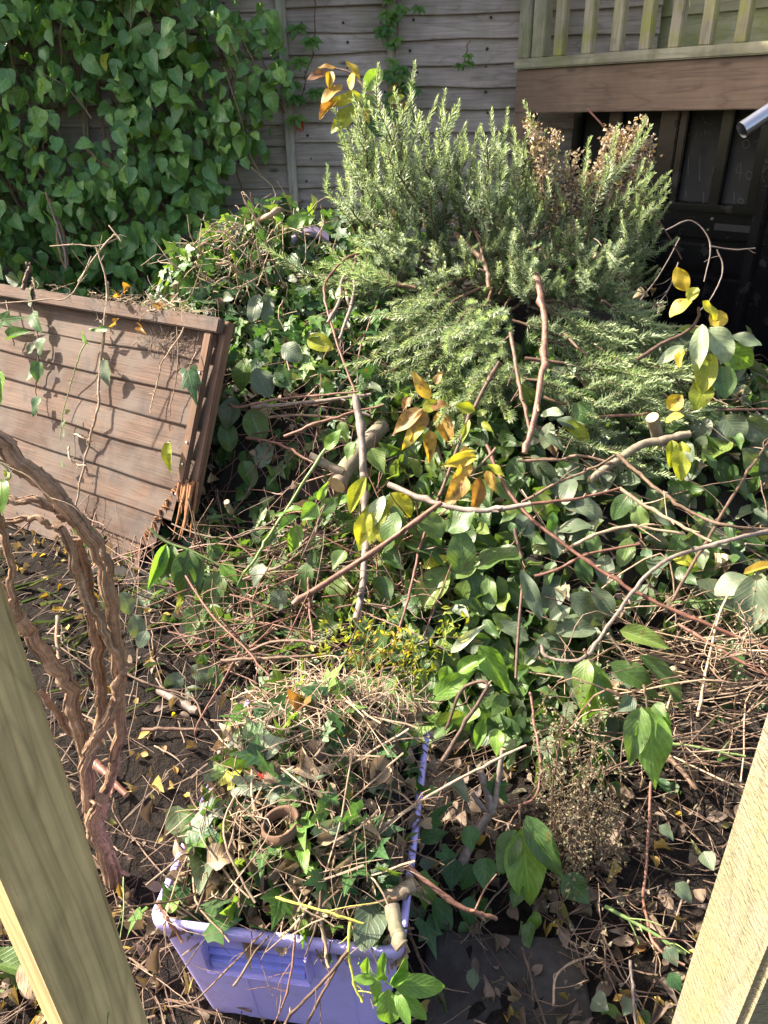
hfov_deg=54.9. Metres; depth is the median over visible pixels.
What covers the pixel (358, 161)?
rosemary branch
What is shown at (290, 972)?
stem
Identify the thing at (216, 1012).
twig litter
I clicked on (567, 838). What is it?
seed head weed
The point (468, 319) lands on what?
rosemary branch
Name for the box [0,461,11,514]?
leafy sprig
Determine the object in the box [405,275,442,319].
rosemary branch
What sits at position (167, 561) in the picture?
leafy sprig
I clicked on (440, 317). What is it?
rosemary branch
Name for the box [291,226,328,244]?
slate shard
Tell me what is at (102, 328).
ivy leaf
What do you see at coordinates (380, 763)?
dry leaf
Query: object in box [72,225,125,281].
stem
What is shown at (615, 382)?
rosemary branch
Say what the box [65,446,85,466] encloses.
dangling root
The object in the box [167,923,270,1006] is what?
stem
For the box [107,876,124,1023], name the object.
stem
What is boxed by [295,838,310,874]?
leaf
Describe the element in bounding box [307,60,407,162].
leafy sprig
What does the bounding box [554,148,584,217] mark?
flower spike
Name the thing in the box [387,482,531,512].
stem
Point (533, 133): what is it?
flower spike
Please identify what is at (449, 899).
stem
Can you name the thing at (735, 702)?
brushwood heap
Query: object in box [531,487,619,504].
stem
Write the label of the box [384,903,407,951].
cut log
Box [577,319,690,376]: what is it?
rosemary branch
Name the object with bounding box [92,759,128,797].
stem
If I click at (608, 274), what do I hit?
rosemary branch
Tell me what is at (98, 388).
dangling root
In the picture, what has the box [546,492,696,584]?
leafy sprig
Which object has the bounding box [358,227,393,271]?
rosemary branch
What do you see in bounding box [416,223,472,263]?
rosemary branch
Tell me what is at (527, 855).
leafy sprig
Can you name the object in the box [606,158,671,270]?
rosemary branch
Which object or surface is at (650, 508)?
stem
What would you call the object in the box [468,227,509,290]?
rosemary branch
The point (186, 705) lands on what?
stem
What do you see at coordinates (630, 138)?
flower spike
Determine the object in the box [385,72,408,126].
creeper
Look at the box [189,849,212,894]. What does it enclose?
leaf
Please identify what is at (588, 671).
leafy sprig
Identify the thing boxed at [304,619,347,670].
weed sprig
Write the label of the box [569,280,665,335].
rosemary branch
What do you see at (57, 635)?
stem
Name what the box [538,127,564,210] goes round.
flower spike
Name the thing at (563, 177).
flower spike
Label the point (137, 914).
ivy leaf
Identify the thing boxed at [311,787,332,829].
ivy leaf
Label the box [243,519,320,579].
stem
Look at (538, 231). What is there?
rosemary branch
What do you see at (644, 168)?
flower spike
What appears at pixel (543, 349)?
stem
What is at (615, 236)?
rosemary branch
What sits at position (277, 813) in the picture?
curled bark
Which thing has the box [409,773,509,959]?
leafy sprig
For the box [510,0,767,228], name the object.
raised deck
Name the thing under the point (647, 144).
flower spike
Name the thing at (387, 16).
creeper
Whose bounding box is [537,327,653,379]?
rosemary branch
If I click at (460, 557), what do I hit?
leafy sprig
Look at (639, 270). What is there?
rosemary branch
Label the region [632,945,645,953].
fallen leaf
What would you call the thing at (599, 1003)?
leafy sprig
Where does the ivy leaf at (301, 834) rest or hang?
on the crate clippings
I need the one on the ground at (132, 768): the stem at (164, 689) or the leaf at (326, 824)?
the stem at (164, 689)
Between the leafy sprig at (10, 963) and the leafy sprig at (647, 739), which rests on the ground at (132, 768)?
the leafy sprig at (10, 963)
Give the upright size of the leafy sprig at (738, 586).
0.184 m
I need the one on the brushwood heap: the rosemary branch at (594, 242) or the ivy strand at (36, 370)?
the rosemary branch at (594, 242)
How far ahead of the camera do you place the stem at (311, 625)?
2.32 m
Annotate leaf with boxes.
[81,325,107,344]
[99,358,110,386]
[109,318,118,326]
[122,282,130,293]
[127,906,147,935]
[135,322,146,334]
[141,751,147,756]
[153,301,162,309]
[161,441,171,472]
[165,806,188,843]
[165,901,178,912]
[173,765,178,773]
[179,352,202,407]
[185,812,228,852]
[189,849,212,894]
[199,795,229,826]
[203,905,242,944]
[204,763,230,781]
[207,843,234,870]
[218,767,243,789]
[230,774,271,797]
[241,718,266,735]
[241,849,263,895]
[249,839,278,878]
[258,670,299,686]
[259,734,286,759]
[260,879,296,930]
[261,767,328,804]
[264,760,283,783]
[287,689,310,710]
[290,811,313,850]
[292,756,322,782]
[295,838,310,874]
[296,121,303,131]
[298,682,314,714]
[309,888,333,920]
[310,819,352,836]
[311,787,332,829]
[326,780,336,812]
[333,854,370,895]
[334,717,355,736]
[353,892,387,951]
[365,777,382,793]
[370,754,391,785]
[386,723,409,745]
[389,682,401,699]
[552,919,562,926]
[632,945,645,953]
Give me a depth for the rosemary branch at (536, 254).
2.79 m
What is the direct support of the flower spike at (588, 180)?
attached to the rosemary branch at (558, 246)
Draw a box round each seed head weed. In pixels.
[509,679,650,910]
[535,873,654,990]
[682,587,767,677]
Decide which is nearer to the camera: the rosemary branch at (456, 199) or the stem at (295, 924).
the stem at (295, 924)
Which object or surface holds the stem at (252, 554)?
on the brushwood heap
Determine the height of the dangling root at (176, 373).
0.342 m
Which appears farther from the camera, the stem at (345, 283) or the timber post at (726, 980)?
the stem at (345, 283)
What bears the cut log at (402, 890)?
on the crate clippings
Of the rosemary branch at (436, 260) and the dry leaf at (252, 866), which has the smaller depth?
the dry leaf at (252, 866)
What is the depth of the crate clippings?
1.37 m
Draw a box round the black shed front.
[568,109,767,378]
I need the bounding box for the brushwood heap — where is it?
[13,168,767,830]
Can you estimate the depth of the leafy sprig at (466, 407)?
2.43 m
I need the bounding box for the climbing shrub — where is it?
[0,0,295,304]
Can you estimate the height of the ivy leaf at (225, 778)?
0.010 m
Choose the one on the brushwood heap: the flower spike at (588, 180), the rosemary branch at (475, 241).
the rosemary branch at (475, 241)
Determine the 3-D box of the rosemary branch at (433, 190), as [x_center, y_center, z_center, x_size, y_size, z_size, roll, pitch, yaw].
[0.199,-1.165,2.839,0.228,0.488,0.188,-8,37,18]
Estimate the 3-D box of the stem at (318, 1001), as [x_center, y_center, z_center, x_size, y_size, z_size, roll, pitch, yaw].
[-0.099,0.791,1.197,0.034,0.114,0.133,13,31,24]
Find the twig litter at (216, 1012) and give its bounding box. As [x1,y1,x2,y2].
[0,526,748,1023]
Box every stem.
[0,256,91,303]
[0,462,78,511]
[21,262,31,289]
[47,615,60,659]
[49,203,66,268]
[50,238,117,246]
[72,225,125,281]
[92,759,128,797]
[95,237,108,297]
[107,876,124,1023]
[109,883,211,939]
[110,902,149,922]
[127,671,211,729]
[141,726,200,731]
[154,899,184,953]
[155,688,198,714]
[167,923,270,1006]
[185,575,268,678]
[194,651,240,735]
[214,522,316,564]
[220,653,332,666]
[228,391,358,409]
[237,448,326,584]
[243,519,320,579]
[246,436,322,467]
[246,632,338,653]
[247,921,296,1023]
[251,393,371,408]
[256,199,302,222]
[265,901,312,952]
[268,411,345,419]
[275,896,377,923]
[283,403,383,437]
[284,951,348,1023]
[291,501,442,606]
[305,577,313,640]
[305,949,346,1023]
[309,749,353,904]
[313,912,332,967]
[323,251,366,394]
[326,269,356,347]
[339,921,371,1002]
[344,248,358,305]
[352,395,371,621]
[385,745,526,825]
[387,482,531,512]
[397,532,427,632]
[400,908,468,999]
[404,864,497,920]
[424,680,491,788]
[434,361,500,511]
[453,232,490,289]
[467,224,485,261]
[485,444,767,649]
[497,692,542,808]
[507,332,535,429]
[513,528,525,678]
[518,437,614,464]
[520,946,575,1023]
[521,455,614,502]
[522,271,549,453]
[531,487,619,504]
[534,543,639,576]
[540,519,767,662]
[552,935,599,1005]
[562,523,684,552]
[587,108,681,258]
[597,408,767,418]
[604,904,689,954]
[616,453,767,529]
[618,960,642,1023]
[620,486,711,541]
[636,781,691,966]
[639,238,679,300]
[645,262,678,314]
[666,220,710,281]
[667,756,697,789]
[670,438,767,602]
[672,597,733,611]
[672,740,745,757]
[677,623,767,675]
[696,596,728,716]
[697,249,723,313]
[711,246,754,252]
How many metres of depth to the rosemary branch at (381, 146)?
2.97 m
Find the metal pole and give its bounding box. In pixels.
[736,103,767,137]
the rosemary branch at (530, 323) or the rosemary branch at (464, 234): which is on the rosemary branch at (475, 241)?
the rosemary branch at (464, 234)
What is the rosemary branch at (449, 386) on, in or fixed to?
on the brushwood heap
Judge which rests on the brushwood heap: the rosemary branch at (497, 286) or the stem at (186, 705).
the rosemary branch at (497, 286)
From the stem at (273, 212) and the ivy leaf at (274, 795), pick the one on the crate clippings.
the ivy leaf at (274, 795)
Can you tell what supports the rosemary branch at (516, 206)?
on the brushwood heap
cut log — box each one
[224,499,233,514]
[384,879,415,903]
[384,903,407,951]
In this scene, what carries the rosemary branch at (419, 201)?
attached to the rosemary branch at (428, 237)
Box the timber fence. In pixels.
[0,0,662,300]
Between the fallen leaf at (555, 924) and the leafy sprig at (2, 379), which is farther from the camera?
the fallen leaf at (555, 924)
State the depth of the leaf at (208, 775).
1.45 m
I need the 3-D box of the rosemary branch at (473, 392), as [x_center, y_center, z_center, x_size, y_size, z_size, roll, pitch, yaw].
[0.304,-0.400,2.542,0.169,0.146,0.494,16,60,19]
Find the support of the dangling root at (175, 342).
hanging from the broken fence panel
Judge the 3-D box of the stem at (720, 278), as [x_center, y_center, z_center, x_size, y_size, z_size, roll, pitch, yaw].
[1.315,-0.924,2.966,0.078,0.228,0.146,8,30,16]
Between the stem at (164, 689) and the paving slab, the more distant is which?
the stem at (164, 689)
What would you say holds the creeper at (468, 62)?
attached to the timber fence
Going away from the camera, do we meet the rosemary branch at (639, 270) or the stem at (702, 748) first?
the stem at (702, 748)
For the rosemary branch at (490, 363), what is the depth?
2.60 m
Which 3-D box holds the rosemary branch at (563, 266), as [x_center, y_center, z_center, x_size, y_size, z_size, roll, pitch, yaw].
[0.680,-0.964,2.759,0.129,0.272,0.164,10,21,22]
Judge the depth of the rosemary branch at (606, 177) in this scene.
2.65 m
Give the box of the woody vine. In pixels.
[0,430,134,893]
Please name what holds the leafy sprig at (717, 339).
on the brushwood heap
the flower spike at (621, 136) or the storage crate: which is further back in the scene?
the flower spike at (621, 136)
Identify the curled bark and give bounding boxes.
[261,805,298,846]
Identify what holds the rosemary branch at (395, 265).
on the rosemary branch at (401, 254)
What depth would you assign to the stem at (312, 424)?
2.66 m
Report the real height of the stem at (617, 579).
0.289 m
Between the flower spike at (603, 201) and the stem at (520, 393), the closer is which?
the stem at (520, 393)
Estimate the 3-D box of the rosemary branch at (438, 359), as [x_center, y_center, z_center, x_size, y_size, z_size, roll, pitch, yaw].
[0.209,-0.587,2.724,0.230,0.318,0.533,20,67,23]
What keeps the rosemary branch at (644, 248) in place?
on the brushwood heap
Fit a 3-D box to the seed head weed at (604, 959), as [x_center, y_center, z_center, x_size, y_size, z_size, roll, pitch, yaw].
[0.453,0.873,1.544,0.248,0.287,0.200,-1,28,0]
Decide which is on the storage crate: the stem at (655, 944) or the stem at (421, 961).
the stem at (421, 961)
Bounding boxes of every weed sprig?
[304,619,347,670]
[337,598,369,672]
[346,620,389,683]
[365,613,403,690]
[389,624,417,687]
[398,627,436,692]
[398,636,440,695]
[435,605,469,665]
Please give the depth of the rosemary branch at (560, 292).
2.74 m
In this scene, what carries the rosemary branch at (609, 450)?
on the brushwood heap
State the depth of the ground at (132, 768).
1.88 m
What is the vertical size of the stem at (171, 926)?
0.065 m
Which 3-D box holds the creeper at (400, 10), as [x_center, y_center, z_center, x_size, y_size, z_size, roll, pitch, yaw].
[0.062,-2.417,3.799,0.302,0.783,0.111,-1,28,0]
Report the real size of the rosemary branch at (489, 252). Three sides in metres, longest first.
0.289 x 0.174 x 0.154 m
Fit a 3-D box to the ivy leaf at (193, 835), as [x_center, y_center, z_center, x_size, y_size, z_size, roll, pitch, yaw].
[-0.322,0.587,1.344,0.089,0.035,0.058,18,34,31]
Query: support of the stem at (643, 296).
on the brushwood heap
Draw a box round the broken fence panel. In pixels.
[0,284,235,567]
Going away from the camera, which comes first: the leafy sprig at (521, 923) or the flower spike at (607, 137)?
the leafy sprig at (521, 923)
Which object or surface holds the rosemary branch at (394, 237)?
on the rosemary branch at (358, 240)
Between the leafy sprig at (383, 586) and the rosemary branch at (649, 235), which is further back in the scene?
the rosemary branch at (649, 235)
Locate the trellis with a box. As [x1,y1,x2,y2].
[26,0,206,207]
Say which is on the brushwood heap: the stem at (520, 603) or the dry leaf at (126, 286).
the stem at (520, 603)
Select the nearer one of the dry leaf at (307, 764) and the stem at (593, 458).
the dry leaf at (307, 764)
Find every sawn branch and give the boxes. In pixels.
[308,419,389,492]
[457,748,505,864]
[588,412,691,482]
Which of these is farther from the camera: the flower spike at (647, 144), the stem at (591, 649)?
the flower spike at (647, 144)
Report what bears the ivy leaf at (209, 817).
on the crate clippings
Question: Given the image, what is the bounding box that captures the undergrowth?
[0,277,179,304]
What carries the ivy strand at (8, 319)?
hanging from the broken fence panel
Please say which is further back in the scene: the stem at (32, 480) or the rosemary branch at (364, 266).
the rosemary branch at (364, 266)
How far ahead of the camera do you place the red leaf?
3.99 m
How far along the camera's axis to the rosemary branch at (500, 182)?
2.72 m
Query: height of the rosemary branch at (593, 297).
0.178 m
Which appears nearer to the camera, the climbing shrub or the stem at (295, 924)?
the stem at (295, 924)
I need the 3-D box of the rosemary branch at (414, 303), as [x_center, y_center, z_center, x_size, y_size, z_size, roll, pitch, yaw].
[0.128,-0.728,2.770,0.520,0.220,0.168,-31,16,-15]
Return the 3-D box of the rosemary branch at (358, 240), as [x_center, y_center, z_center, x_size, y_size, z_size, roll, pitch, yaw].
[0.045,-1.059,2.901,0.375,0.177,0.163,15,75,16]
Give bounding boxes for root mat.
[133,321,204,361]
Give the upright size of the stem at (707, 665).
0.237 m
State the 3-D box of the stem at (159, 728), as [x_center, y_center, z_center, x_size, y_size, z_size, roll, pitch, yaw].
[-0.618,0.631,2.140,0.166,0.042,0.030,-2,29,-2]
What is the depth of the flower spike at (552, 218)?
2.82 m
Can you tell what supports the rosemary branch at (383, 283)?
on the brushwood heap
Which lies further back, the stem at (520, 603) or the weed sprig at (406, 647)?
the stem at (520, 603)
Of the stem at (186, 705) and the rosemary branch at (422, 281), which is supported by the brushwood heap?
the rosemary branch at (422, 281)
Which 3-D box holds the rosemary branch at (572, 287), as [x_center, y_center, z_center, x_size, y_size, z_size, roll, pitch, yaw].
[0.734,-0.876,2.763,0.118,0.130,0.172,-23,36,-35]
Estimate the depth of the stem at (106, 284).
2.75 m
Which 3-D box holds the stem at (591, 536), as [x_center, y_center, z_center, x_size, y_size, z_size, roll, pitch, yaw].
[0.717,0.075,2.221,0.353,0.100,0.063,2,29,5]
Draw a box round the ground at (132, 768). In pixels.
[0,524,738,1023]
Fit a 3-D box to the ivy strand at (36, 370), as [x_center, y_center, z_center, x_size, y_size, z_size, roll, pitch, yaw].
[-1.476,-0.639,3.141,0.120,0.404,0.261,-1,28,0]
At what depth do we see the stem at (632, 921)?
1.56 m
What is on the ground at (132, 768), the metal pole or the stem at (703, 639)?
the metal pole
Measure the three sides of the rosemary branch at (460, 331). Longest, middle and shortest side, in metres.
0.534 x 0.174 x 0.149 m
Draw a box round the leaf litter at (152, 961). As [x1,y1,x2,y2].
[0,527,742,1023]
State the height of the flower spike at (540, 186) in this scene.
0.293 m
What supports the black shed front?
on the ground at (132, 768)
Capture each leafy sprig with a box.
[0,370,4,404]
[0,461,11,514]
[0,946,40,1012]
[99,586,160,612]
[119,592,241,698]
[147,528,253,643]
[173,209,314,305]
[217,333,350,487]
[247,294,273,325]
[251,547,403,620]
[274,422,384,557]
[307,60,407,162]
[347,477,412,550]
[353,952,444,1023]
[379,510,523,612]
[392,370,453,462]
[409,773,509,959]
[433,624,509,755]
[441,446,512,507]
[454,402,492,442]
[466,823,715,1023]
[492,569,615,682]
[496,804,589,947]
[519,921,522,935]
[539,401,594,449]
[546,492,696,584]
[572,648,612,735]
[607,623,683,711]
[617,684,672,789]
[636,267,761,410]
[645,414,767,522]
[666,394,694,480]
[714,561,767,632]
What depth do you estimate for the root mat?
2.78 m
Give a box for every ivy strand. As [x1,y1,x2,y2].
[0,274,31,346]
[26,307,45,416]
[58,339,86,466]
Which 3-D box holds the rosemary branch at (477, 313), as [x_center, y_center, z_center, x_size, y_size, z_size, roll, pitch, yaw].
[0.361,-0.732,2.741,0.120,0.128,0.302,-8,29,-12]
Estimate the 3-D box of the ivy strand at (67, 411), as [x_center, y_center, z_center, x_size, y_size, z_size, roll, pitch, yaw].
[-1.294,-0.449,3.028,0.096,0.474,0.245,13,31,24]
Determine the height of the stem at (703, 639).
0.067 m
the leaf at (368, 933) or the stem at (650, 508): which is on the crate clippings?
the leaf at (368, 933)
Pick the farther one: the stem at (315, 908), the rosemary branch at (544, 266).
the rosemary branch at (544, 266)
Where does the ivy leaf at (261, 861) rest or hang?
on the crate clippings
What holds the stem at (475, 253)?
on the brushwood heap
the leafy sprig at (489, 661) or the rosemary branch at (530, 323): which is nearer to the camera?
the leafy sprig at (489, 661)
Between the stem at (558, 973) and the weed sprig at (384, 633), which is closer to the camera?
the stem at (558, 973)
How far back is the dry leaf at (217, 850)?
1.30 m
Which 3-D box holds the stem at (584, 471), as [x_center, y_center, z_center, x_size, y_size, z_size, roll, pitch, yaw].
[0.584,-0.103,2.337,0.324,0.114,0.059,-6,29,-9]
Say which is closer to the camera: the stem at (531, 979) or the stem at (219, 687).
the stem at (531, 979)
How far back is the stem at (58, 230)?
3.80 m
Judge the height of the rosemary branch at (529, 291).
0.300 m
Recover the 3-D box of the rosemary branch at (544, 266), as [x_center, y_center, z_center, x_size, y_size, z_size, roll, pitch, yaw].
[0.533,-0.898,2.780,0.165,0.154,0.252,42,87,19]
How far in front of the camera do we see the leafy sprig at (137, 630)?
2.31 m
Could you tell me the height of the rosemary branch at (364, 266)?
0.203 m
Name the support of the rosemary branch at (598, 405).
on the brushwood heap
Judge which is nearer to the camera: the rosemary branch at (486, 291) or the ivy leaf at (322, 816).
the ivy leaf at (322, 816)
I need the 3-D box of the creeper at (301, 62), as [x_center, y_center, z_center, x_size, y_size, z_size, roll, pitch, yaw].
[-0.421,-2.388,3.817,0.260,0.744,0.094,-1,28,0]
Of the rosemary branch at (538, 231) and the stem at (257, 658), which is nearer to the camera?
the stem at (257, 658)
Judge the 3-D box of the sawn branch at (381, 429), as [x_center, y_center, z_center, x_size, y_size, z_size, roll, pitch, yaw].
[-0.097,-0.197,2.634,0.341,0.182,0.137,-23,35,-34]
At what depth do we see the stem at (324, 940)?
1.23 m
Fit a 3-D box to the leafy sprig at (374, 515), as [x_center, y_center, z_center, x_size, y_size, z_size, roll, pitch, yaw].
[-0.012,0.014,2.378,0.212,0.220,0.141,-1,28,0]
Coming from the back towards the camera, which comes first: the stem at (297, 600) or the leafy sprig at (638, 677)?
the stem at (297, 600)
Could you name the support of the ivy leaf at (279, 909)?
on the crate clippings
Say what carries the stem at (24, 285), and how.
on the broken fence panel
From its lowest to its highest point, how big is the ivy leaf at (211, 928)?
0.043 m
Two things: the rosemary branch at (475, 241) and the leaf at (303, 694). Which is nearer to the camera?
the leaf at (303, 694)
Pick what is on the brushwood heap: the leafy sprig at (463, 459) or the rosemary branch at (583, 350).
the rosemary branch at (583, 350)
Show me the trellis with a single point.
(86, 102)
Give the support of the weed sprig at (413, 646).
on the crate clippings
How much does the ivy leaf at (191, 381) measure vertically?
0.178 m
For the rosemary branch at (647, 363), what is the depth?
2.65 m
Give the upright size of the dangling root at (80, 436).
0.038 m
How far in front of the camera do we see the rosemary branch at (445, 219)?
2.81 m
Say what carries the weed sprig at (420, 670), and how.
on the crate clippings
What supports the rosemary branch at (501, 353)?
on the brushwood heap
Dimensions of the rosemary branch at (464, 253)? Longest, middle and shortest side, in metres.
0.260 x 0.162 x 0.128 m
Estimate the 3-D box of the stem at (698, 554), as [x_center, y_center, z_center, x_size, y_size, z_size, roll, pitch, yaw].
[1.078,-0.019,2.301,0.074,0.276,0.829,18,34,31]
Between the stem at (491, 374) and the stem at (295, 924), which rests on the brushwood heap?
the stem at (491, 374)
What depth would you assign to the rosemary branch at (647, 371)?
2.55 m
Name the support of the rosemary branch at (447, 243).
on the brushwood heap
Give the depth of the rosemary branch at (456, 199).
2.83 m
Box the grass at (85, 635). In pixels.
[0,556,238,713]
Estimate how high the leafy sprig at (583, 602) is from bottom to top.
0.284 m
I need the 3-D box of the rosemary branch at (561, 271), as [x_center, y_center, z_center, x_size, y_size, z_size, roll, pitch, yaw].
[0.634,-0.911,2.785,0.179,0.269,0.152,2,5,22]
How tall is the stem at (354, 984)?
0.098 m
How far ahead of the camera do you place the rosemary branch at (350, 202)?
2.92 m
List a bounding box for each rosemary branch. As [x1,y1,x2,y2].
[259,242,416,299]
[311,237,408,289]
[323,107,364,234]
[330,172,374,240]
[335,81,380,231]
[336,275,425,311]
[338,133,394,231]
[338,280,484,419]
[346,215,441,257]
[356,150,408,257]
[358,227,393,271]
[358,274,467,366]
[360,98,422,241]
[366,85,419,256]
[366,210,428,256]
[371,62,444,242]
[380,232,419,291]
[383,299,477,403]
[385,287,480,391]
[387,235,430,276]
[391,269,458,335]
[401,138,456,268]
[402,98,460,245]
[405,60,462,235]
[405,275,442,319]
[411,218,447,258]
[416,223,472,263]
[417,233,446,297]
[423,230,470,284]
[429,351,515,402]
[432,287,502,377]
[434,211,506,253]
[434,345,506,444]
[435,127,476,262]
[437,89,488,237]
[437,262,485,291]
[445,231,481,300]
[448,321,499,413]
[450,211,509,252]
[450,301,524,360]
[456,107,510,245]
[460,294,508,330]
[462,226,528,280]
[467,244,500,301]
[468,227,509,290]
[469,131,525,250]
[473,357,537,422]
[475,335,520,408]
[477,173,554,233]
[478,100,540,265]
[483,202,567,267]
[487,169,540,271]
[490,261,524,301]
[494,229,533,306]
[498,244,554,294]
[502,250,543,286]
[505,227,558,307]
[510,126,553,268]
[512,314,585,360]
[520,373,618,438]
[524,144,582,266]
[524,268,575,311]
[525,357,715,434]
[526,199,602,266]
[528,231,575,304]
[530,419,700,480]
[533,325,713,397]
[534,297,691,401]
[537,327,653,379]
[540,256,620,284]
[543,135,592,273]
[543,376,672,414]
[544,275,630,323]
[548,240,655,310]
[551,215,587,279]
[558,264,606,294]
[562,332,667,428]
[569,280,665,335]
[573,237,605,307]
[575,371,704,427]
[576,115,652,269]
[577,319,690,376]
[585,238,633,304]
[594,171,656,283]
[594,345,735,428]
[601,299,683,362]
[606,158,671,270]
[613,195,677,281]
[623,240,660,297]
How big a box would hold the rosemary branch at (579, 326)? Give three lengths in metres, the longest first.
0.660 x 0.221 x 0.196 m
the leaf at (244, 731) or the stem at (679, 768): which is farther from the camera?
the stem at (679, 768)
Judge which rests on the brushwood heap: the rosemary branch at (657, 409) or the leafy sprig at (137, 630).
the rosemary branch at (657, 409)
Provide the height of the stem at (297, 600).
0.246 m
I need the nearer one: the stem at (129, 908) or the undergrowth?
the stem at (129, 908)
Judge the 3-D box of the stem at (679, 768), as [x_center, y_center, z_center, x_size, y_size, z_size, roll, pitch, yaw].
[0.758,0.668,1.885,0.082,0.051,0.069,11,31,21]
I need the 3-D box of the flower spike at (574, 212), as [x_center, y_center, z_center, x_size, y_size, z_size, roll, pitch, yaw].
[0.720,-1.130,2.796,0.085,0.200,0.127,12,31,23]
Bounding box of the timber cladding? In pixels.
[657,0,767,48]
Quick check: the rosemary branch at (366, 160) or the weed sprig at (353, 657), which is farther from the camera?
the rosemary branch at (366, 160)
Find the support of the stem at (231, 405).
on the brushwood heap
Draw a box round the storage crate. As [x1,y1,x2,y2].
[152,701,429,1023]
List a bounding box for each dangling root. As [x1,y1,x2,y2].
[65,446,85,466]
[72,433,92,444]
[75,281,109,506]
[149,321,185,412]
[169,326,179,415]
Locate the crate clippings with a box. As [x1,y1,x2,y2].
[129,648,455,1013]
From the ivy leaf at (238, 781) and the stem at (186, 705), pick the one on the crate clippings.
the ivy leaf at (238, 781)
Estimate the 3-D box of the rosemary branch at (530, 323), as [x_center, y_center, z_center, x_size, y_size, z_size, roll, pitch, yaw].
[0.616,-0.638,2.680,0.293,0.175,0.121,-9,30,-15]
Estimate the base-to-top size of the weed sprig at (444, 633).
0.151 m
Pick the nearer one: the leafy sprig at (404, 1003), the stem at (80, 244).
the leafy sprig at (404, 1003)
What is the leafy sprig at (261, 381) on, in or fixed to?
on the brushwood heap
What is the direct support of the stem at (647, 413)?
on the brushwood heap
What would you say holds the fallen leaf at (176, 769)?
on the ground at (132, 768)
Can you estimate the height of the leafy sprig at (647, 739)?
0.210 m
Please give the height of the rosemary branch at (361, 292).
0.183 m
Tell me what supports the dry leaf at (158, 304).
on the broken fence panel
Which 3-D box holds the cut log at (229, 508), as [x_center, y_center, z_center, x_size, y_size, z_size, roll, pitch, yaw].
[-0.535,-0.016,2.548,0.025,0.071,0.054,-1,28,0]
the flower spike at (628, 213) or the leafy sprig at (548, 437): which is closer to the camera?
the leafy sprig at (548, 437)
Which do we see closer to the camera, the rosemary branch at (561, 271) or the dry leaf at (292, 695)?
the dry leaf at (292, 695)
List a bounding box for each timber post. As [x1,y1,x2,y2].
[0,579,147,1023]
[671,714,767,1023]
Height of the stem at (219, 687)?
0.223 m
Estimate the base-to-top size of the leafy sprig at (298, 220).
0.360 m
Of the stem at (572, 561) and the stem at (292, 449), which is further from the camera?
the stem at (292, 449)
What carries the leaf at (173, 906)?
on the crate clippings
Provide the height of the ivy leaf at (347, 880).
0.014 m
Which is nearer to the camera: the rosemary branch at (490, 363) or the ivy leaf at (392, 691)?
the ivy leaf at (392, 691)
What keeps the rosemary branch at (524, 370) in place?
on the brushwood heap
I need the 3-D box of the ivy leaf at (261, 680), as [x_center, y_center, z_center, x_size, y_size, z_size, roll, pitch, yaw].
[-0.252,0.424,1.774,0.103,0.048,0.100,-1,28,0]
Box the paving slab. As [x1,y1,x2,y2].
[425,931,592,1023]
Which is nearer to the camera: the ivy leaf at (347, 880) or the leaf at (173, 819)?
the ivy leaf at (347, 880)
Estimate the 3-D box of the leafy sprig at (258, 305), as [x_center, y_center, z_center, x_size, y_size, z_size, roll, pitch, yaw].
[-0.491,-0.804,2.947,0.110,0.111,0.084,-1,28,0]
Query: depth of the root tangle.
2.83 m
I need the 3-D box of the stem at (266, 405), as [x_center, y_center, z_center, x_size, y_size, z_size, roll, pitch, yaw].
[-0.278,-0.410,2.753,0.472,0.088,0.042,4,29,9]
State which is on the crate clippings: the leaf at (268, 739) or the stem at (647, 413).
the leaf at (268, 739)
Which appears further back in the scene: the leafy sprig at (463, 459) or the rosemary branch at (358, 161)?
the rosemary branch at (358, 161)
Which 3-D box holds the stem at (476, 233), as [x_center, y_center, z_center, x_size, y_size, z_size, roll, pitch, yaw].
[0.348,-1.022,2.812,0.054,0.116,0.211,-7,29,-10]
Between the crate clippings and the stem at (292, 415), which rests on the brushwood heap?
the stem at (292, 415)
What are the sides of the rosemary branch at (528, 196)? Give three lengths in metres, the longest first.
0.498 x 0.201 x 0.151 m
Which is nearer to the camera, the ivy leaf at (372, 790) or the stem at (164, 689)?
the ivy leaf at (372, 790)
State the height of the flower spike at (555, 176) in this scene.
0.214 m
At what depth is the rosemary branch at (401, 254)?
2.86 m
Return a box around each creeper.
[280,0,324,129]
[373,1,404,47]
[374,0,425,125]
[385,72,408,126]
[453,38,475,70]
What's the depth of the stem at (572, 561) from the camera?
2.23 m
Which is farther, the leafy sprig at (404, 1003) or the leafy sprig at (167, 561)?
the leafy sprig at (167, 561)
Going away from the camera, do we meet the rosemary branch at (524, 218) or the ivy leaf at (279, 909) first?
the ivy leaf at (279, 909)
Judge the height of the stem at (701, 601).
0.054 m
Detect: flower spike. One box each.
[522,111,554,191]
[527,147,568,210]
[528,125,557,210]
[536,160,561,242]
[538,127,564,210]
[549,165,573,223]
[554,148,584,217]
[561,186,588,240]
[567,156,598,217]
[584,123,619,207]
[594,157,633,223]
[595,126,632,209]
[597,114,647,203]
[601,133,657,210]
[606,150,661,214]
[611,187,646,233]
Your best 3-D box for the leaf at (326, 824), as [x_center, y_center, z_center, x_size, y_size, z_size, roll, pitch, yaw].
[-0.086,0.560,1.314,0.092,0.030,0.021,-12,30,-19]
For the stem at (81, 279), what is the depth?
2.75 m
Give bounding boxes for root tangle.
[9,277,224,320]
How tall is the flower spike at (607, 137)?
0.289 m
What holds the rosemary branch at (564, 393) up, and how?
on the brushwood heap
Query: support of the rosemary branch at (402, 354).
on the brushwood heap

